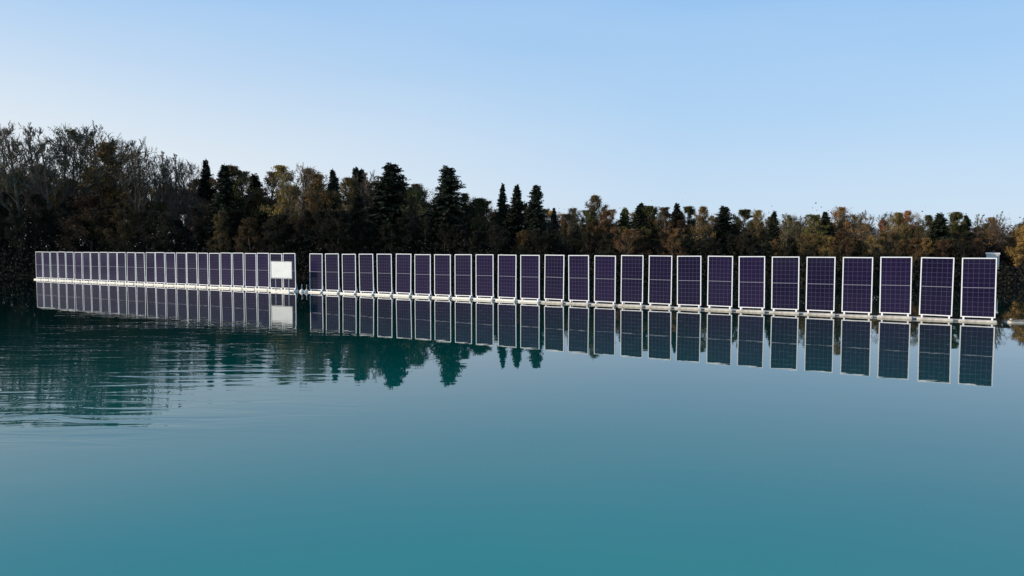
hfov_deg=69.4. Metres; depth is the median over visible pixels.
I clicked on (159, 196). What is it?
autumn tree
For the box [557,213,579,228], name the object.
autumn tree
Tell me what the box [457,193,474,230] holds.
autumn tree
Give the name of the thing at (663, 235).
autumn tree
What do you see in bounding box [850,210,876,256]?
bare tree
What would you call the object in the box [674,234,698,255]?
autumn tree
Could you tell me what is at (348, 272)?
floating solar panel
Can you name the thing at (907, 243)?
autumn tree
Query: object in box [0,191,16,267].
autumn tree
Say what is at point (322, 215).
autumn tree
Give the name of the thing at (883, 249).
autumn tree
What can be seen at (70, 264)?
floating solar panel
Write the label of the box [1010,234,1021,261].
autumn tree
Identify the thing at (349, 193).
autumn tree
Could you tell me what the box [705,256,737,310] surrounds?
floating solar panel
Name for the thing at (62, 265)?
floating solar panel
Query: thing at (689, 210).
autumn tree
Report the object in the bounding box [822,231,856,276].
autumn tree
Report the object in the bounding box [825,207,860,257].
autumn tree
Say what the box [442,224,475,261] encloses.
autumn tree
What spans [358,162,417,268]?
conifer tree
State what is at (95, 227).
autumn tree
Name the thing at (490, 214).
autumn tree
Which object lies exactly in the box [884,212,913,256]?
autumn tree
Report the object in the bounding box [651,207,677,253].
autumn tree
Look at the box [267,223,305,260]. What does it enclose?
autumn tree
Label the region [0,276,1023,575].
water
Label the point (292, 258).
floating solar panel
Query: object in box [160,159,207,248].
bare tree
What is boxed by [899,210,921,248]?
autumn tree
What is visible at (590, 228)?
autumn tree
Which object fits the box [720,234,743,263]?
autumn tree
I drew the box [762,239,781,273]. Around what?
autumn tree
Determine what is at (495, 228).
autumn tree
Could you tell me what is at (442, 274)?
floating solar panel
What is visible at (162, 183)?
bare tree
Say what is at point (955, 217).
autumn tree
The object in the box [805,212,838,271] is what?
spruce tree
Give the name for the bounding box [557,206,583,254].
autumn tree
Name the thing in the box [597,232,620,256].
autumn tree
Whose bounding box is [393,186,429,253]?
autumn tree
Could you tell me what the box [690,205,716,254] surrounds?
autumn tree
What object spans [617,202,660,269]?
spruce tree
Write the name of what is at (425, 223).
autumn tree
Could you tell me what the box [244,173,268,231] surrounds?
spruce tree
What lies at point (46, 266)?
floating solar panel
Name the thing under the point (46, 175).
bare tree
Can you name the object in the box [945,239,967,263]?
autumn tree
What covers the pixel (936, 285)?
floating solar panel
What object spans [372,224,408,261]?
autumn tree
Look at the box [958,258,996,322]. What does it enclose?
floating solar panel
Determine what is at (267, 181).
autumn tree
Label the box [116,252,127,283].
floating solar panel
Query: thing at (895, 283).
floating solar panel
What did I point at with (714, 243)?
autumn tree
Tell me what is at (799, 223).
bare tree
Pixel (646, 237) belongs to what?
autumn tree
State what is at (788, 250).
autumn tree
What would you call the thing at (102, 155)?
autumn tree
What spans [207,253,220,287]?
floating solar panel
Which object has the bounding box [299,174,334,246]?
autumn tree
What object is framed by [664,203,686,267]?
spruce tree
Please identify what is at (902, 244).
autumn tree
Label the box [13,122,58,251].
bare tree
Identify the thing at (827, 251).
autumn tree
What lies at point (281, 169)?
autumn tree
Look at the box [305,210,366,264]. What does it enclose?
autumn tree
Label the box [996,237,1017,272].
autumn tree
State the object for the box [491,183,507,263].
spruce tree
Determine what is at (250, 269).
floating solar panel
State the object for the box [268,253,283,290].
floating solar panel
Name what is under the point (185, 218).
autumn tree
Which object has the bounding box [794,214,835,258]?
autumn tree
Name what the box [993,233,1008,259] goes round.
autumn tree
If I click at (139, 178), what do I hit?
bare tree
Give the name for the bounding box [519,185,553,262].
conifer tree
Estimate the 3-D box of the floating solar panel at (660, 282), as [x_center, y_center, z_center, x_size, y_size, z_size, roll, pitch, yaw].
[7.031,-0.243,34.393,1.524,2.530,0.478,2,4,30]
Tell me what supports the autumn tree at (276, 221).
on the ground
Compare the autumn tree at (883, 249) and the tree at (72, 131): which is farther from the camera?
the tree at (72, 131)
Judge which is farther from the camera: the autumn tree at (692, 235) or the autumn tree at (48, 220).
the autumn tree at (48, 220)
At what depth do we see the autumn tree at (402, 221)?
68.11 m
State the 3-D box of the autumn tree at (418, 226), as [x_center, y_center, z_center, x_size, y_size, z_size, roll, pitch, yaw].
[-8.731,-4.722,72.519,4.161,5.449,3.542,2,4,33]
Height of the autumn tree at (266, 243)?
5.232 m
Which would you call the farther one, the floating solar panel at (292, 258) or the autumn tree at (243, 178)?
the autumn tree at (243, 178)
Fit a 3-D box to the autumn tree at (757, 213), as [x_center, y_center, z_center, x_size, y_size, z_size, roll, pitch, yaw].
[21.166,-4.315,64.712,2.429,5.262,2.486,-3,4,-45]
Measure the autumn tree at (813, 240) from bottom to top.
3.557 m
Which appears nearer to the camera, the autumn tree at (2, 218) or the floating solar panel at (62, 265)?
the floating solar panel at (62, 265)
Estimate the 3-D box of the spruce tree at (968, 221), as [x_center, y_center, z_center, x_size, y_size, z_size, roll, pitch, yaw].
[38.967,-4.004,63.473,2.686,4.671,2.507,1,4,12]
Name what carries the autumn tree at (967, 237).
on the ground
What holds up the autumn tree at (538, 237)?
on the ground
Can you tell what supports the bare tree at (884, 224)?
on the ground
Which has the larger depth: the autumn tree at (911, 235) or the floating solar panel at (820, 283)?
the autumn tree at (911, 235)
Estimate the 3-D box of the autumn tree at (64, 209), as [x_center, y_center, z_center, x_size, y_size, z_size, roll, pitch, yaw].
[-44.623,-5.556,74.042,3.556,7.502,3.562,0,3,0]
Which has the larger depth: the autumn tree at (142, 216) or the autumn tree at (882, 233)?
the autumn tree at (142, 216)
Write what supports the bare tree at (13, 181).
on the ground
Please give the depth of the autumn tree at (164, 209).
76.01 m
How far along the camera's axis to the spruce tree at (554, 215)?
71.70 m
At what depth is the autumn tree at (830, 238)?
58.82 m
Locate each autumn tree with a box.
[0,172,34,244]
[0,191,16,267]
[0,202,18,249]
[2,207,32,268]
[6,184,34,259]
[16,194,53,268]
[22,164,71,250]
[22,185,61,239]
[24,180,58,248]
[24,207,65,251]
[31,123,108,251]
[43,196,80,251]
[48,178,84,239]
[52,193,117,257]
[56,211,99,268]
[60,208,119,254]
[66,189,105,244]
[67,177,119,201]
[77,141,149,249]
[81,205,131,259]
[101,202,141,257]
[104,185,139,231]
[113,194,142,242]
[127,202,157,248]
[129,212,159,267]
[135,210,166,251]
[142,202,176,265]
[148,184,180,240]
[150,213,182,258]
[158,220,191,254]
[170,184,196,240]
[179,207,208,252]
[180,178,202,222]
[199,221,214,252]
[201,163,239,221]
[205,210,231,272]
[207,209,254,253]
[224,170,268,266]
[224,217,267,258]
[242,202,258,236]
[246,171,288,222]
[254,219,277,253]
[257,164,304,244]
[257,213,302,255]
[261,200,295,240]
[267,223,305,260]
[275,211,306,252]
[288,211,315,271]
[294,168,325,265]
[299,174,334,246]
[305,209,336,255]
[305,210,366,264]
[330,177,364,247]
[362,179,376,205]
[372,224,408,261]
[390,216,429,255]
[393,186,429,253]
[404,183,436,242]
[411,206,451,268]
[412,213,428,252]
[413,216,440,253]
[433,224,454,260]
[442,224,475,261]
[456,197,497,252]
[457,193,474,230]
[466,230,484,268]
[467,201,503,248]
[482,225,508,262]
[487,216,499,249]
[491,230,514,254]
[511,230,534,262]
[516,230,551,259]
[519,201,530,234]
[539,232,567,261]
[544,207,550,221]
[545,210,561,230]
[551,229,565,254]
[555,226,581,259]
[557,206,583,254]
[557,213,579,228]
[558,231,581,256]
[566,209,601,253]
[576,231,593,261]
[578,223,602,253]
[583,194,612,247]
[586,234,606,264]
[588,209,621,253]
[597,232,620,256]
[609,226,626,254]
[611,228,645,262]
[614,231,654,259]
[636,205,663,255]
[636,235,656,263]
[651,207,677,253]
[655,228,674,255]
[658,227,692,265]
[674,220,692,248]
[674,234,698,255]
[679,205,704,254]
[680,228,699,255]
[689,226,712,264]
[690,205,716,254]
[690,236,719,275]
[701,237,723,263]
[704,218,717,239]
[720,208,764,250]
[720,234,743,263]
[732,235,748,265]
[733,233,770,255]
[741,209,767,253]
[755,228,766,254]
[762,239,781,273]
[772,213,802,256]
[782,237,804,260]
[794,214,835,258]
[794,233,823,273]
[811,235,832,256]
[818,237,844,257]
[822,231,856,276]
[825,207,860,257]
[835,212,869,256]
[847,238,866,256]
[858,228,873,255]
[858,235,883,262]
[875,230,890,250]
[875,236,888,263]
[877,220,890,245]
[879,232,901,256]
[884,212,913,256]
[887,225,913,256]
[893,239,906,256]
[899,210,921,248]
[901,238,928,269]
[902,225,920,256]
[914,215,933,243]
[920,238,937,256]
[933,239,955,257]
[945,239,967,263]
[946,211,975,253]
[946,232,977,273]
[965,238,985,257]
[979,217,1001,251]
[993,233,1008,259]
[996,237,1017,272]
[1004,226,1023,275]
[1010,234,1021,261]
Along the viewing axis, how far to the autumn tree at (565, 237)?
69.43 m
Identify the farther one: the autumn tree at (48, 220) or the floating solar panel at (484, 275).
the autumn tree at (48, 220)
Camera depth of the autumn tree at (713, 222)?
72.00 m
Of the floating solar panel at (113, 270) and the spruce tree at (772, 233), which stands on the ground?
the spruce tree at (772, 233)
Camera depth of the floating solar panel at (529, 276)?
38.04 m
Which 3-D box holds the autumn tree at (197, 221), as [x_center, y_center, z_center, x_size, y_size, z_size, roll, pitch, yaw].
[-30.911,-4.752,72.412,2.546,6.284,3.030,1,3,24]
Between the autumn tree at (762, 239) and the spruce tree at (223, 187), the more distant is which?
the spruce tree at (223, 187)
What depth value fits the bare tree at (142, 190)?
74.02 m
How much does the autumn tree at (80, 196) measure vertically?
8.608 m
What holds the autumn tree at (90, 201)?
on the ground
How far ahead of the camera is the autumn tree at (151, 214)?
72.01 m
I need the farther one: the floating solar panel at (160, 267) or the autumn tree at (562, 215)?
the autumn tree at (562, 215)
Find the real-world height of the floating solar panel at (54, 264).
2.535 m
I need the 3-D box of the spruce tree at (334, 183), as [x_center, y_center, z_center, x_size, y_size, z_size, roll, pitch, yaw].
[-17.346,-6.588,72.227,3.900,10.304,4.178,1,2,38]
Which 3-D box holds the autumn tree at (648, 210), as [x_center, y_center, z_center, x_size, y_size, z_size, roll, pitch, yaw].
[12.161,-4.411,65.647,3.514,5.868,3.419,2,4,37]
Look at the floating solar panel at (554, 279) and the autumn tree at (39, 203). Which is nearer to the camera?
the floating solar panel at (554, 279)
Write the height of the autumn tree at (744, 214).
5.391 m
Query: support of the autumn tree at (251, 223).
on the ground
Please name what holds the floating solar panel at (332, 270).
on the water
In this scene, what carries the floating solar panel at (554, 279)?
on the water
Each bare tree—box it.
[0,120,47,259]
[0,128,43,268]
[0,150,28,172]
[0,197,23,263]
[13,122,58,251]
[20,127,65,262]
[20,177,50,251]
[23,133,84,217]
[38,120,139,205]
[73,133,149,208]
[107,137,166,244]
[115,140,152,247]
[143,163,174,200]
[146,151,186,218]
[146,168,182,224]
[151,153,193,244]
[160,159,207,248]
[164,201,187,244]
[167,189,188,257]
[184,195,212,238]
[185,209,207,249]
[271,162,337,263]
[352,170,382,267]
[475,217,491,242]
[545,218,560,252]
[782,216,809,249]
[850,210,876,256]
[876,212,904,245]
[971,214,984,239]
[982,212,1010,247]
[1010,218,1023,244]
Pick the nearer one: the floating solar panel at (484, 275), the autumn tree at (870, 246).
the floating solar panel at (484, 275)
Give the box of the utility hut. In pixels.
[985,252,999,273]
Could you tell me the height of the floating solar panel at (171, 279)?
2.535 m
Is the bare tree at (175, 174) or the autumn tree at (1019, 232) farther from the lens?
the bare tree at (175, 174)
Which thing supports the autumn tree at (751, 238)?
on the ground
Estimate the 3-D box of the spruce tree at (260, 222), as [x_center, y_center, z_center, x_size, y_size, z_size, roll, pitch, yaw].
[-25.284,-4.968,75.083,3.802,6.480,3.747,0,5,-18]
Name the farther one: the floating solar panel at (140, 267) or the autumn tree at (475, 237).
the autumn tree at (475, 237)
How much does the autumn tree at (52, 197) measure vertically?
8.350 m
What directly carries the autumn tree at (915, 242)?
on the ground
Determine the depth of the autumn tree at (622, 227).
67.81 m
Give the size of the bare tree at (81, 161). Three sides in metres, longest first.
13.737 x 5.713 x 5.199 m
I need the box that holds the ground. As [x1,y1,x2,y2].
[0,247,1023,284]
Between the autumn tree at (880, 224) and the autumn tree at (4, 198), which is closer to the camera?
the autumn tree at (880, 224)
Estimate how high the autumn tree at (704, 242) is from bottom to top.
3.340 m
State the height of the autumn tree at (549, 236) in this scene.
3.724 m
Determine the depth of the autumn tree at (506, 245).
67.86 m
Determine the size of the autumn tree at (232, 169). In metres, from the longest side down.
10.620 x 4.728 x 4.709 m
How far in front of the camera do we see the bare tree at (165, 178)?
91.23 m
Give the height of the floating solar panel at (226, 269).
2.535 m
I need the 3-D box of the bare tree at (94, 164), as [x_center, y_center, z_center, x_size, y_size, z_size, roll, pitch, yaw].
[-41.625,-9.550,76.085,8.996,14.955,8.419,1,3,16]
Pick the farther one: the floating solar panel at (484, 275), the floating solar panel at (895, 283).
the floating solar panel at (484, 275)
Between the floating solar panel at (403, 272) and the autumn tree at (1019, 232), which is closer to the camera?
the floating solar panel at (403, 272)
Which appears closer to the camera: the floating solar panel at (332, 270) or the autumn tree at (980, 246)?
the floating solar panel at (332, 270)
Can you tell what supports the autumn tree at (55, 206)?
on the ground
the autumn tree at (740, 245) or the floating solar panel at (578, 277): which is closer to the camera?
the floating solar panel at (578, 277)
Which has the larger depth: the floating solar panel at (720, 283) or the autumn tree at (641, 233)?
the autumn tree at (641, 233)
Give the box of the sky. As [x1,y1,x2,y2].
[0,0,1023,246]
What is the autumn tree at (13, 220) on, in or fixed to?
on the ground
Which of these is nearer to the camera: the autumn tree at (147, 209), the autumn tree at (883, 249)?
the autumn tree at (883, 249)
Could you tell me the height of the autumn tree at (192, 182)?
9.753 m
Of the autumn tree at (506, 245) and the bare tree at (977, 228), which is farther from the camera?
the autumn tree at (506, 245)
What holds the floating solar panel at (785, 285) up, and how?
on the water
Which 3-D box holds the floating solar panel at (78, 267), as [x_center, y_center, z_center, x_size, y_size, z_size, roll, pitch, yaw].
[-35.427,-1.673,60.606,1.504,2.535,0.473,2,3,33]
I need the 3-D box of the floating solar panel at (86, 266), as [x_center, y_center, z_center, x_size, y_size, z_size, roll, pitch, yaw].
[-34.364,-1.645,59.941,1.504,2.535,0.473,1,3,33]
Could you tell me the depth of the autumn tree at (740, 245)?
60.94 m
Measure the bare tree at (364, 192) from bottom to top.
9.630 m
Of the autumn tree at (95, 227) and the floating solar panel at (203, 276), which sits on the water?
the floating solar panel at (203, 276)
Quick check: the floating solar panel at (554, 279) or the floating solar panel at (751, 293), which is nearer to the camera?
the floating solar panel at (751, 293)
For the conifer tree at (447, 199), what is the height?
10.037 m
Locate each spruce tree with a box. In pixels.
[183,157,216,261]
[197,163,247,268]
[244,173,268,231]
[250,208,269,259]
[314,167,344,262]
[339,165,365,265]
[340,167,373,259]
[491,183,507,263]
[496,184,525,267]
[548,208,561,252]
[616,207,631,265]
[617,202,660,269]
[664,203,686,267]
[761,210,785,271]
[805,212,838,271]
[915,213,961,266]
[956,215,973,256]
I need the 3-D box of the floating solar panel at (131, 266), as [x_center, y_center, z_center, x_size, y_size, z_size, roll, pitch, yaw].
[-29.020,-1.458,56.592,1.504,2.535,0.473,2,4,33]
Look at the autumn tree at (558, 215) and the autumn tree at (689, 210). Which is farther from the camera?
the autumn tree at (558, 215)
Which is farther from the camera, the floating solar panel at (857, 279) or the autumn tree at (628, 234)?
the autumn tree at (628, 234)
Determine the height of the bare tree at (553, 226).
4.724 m
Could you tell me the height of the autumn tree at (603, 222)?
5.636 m
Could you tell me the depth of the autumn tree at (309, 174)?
72.06 m
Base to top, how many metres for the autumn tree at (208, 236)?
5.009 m
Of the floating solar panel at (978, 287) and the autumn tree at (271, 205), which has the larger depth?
the autumn tree at (271, 205)
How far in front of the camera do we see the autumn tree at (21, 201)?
77.47 m
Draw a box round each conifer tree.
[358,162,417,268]
[420,165,470,262]
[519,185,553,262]
[705,205,736,266]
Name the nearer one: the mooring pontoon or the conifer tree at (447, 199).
the mooring pontoon
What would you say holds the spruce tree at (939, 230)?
on the ground
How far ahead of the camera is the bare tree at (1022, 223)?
59.19 m
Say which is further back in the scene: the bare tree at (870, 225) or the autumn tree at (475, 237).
the autumn tree at (475, 237)
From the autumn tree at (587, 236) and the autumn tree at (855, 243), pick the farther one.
the autumn tree at (587, 236)
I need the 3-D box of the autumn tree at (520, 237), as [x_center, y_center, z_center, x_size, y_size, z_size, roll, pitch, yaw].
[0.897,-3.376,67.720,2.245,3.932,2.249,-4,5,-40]
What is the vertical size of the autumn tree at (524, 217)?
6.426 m
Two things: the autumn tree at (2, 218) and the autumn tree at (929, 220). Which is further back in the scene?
the autumn tree at (2, 218)
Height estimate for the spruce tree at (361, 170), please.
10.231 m
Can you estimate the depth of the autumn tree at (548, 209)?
86.06 m
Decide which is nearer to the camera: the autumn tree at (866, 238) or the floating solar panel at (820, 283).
the floating solar panel at (820, 283)
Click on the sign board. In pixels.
(281, 269)
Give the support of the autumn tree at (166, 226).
on the ground
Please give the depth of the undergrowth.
66.35 m
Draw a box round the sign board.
[271,261,292,292]
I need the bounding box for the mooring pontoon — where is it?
[1004,319,1023,322]
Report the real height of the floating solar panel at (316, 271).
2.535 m
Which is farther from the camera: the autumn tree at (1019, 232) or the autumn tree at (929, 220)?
the autumn tree at (929, 220)
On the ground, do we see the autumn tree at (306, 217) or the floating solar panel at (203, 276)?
the autumn tree at (306, 217)
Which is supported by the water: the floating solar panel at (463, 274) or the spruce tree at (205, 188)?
the floating solar panel at (463, 274)
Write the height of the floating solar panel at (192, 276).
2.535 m
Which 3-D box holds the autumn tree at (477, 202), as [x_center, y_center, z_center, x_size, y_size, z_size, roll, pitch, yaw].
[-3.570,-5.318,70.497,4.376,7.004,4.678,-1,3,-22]
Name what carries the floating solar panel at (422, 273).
on the water
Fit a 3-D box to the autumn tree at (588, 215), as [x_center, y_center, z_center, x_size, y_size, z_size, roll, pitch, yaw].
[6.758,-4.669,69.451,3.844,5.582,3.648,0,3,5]
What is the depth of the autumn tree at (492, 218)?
71.15 m
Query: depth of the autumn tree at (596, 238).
65.25 m
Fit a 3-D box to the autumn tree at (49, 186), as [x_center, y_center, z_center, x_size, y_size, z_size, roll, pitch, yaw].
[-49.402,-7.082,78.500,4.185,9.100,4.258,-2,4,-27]
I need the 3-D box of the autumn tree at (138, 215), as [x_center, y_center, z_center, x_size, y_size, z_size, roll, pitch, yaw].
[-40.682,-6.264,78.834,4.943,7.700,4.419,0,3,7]
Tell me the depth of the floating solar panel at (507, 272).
38.76 m
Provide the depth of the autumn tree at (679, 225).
65.42 m
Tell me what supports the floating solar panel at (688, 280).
on the water
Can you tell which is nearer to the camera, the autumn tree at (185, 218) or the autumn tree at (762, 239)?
the autumn tree at (762, 239)
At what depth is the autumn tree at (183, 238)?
72.34 m
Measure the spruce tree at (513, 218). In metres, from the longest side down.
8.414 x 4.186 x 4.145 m
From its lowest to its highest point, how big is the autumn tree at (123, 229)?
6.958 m
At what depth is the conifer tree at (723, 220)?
64.98 m
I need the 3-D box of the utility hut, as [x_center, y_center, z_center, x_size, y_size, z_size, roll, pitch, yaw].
[37.792,-1.880,58.185,0.950,1.840,0.650,2,4,28]
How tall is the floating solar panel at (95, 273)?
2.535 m
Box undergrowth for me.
[0,192,1023,285]
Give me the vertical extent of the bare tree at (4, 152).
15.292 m
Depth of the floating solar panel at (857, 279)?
30.09 m
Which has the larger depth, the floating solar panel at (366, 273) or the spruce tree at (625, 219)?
the spruce tree at (625, 219)
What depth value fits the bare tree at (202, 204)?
74.82 m
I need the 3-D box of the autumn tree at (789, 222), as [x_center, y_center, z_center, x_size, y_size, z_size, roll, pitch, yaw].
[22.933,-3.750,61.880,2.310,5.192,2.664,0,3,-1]
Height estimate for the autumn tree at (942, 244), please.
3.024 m
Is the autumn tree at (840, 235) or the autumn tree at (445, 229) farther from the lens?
the autumn tree at (445, 229)
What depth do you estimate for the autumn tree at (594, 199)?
69.09 m
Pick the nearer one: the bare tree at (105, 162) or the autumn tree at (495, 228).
the autumn tree at (495, 228)
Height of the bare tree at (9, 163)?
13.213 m
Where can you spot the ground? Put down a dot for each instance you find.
(836, 280)
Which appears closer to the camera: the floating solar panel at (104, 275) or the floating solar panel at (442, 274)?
the floating solar panel at (442, 274)
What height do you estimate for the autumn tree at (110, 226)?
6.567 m
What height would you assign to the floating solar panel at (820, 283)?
2.530 m
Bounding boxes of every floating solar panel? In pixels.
[34,252,42,279]
[41,252,50,279]
[49,252,58,280]
[56,252,68,280]
[64,252,74,280]
[73,252,82,281]
[81,252,90,281]
[89,252,99,282]
[98,252,110,282]
[106,252,117,282]
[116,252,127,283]
[125,252,136,283]
[134,252,145,284]
[144,252,155,284]
[154,252,165,285]
[164,253,176,285]
[174,253,186,286]
[185,252,198,286]
[196,253,209,287]
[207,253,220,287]
[218,253,232,288]
[230,253,245,288]
[243,253,257,289]
[255,253,269,289]
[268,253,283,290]
[281,253,298,291]
[308,253,324,292]
[323,254,340,293]
[340,254,357,293]
[357,254,376,294]
[375,254,393,295]
[393,254,413,296]
[412,254,431,297]
[432,254,451,298]
[452,254,473,299]
[473,254,495,300]
[495,255,517,301]
[518,255,541,302]
[541,255,566,303]
[566,255,593,304]
[591,255,617,305]
[618,255,646,306]
[646,255,674,308]
[675,256,704,309]
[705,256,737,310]
[736,256,768,312]
[769,257,804,313]
[803,257,839,315]
[839,257,876,317]
[877,257,917,318]
[917,257,958,320]
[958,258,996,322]
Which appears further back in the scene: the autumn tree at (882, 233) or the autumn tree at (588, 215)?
the autumn tree at (588, 215)
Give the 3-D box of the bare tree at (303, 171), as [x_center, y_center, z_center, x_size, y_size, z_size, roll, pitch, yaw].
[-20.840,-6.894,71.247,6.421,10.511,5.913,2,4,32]
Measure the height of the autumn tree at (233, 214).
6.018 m
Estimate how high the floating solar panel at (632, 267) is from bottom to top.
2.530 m
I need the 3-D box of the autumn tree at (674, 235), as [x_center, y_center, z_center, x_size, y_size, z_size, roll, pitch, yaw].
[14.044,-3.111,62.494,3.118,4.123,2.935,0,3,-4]
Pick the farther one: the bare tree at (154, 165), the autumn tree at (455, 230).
the bare tree at (154, 165)
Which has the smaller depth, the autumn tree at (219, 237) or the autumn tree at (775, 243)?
the autumn tree at (775, 243)
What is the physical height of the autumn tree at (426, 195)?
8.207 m
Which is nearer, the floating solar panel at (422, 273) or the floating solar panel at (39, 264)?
the floating solar panel at (422, 273)
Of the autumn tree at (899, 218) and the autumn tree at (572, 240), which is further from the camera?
the autumn tree at (572, 240)
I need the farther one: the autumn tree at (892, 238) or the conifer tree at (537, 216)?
the conifer tree at (537, 216)
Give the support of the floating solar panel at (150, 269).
on the water
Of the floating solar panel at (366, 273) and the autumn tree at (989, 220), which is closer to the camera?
the floating solar panel at (366, 273)
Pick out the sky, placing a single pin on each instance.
(877, 107)
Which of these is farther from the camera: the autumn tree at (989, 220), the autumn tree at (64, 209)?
the autumn tree at (64, 209)
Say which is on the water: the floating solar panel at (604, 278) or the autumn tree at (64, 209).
the floating solar panel at (604, 278)
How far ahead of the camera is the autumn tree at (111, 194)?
76.13 m
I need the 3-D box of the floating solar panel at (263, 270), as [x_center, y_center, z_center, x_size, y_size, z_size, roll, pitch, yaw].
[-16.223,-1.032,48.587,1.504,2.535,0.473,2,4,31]
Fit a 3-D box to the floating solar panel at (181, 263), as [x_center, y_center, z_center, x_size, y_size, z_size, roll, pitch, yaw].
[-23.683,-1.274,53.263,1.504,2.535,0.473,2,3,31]
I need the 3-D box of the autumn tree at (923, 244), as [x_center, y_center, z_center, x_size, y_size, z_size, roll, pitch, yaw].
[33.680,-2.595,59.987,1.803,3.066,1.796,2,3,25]
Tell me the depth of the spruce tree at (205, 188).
76.92 m
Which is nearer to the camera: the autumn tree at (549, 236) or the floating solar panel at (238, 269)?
the floating solar panel at (238, 269)
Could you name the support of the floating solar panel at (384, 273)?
on the water
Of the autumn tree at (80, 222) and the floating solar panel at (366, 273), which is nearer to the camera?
the floating solar panel at (366, 273)
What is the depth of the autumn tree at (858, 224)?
60.70 m
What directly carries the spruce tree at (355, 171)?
on the ground
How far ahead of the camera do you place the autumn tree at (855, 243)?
59.29 m

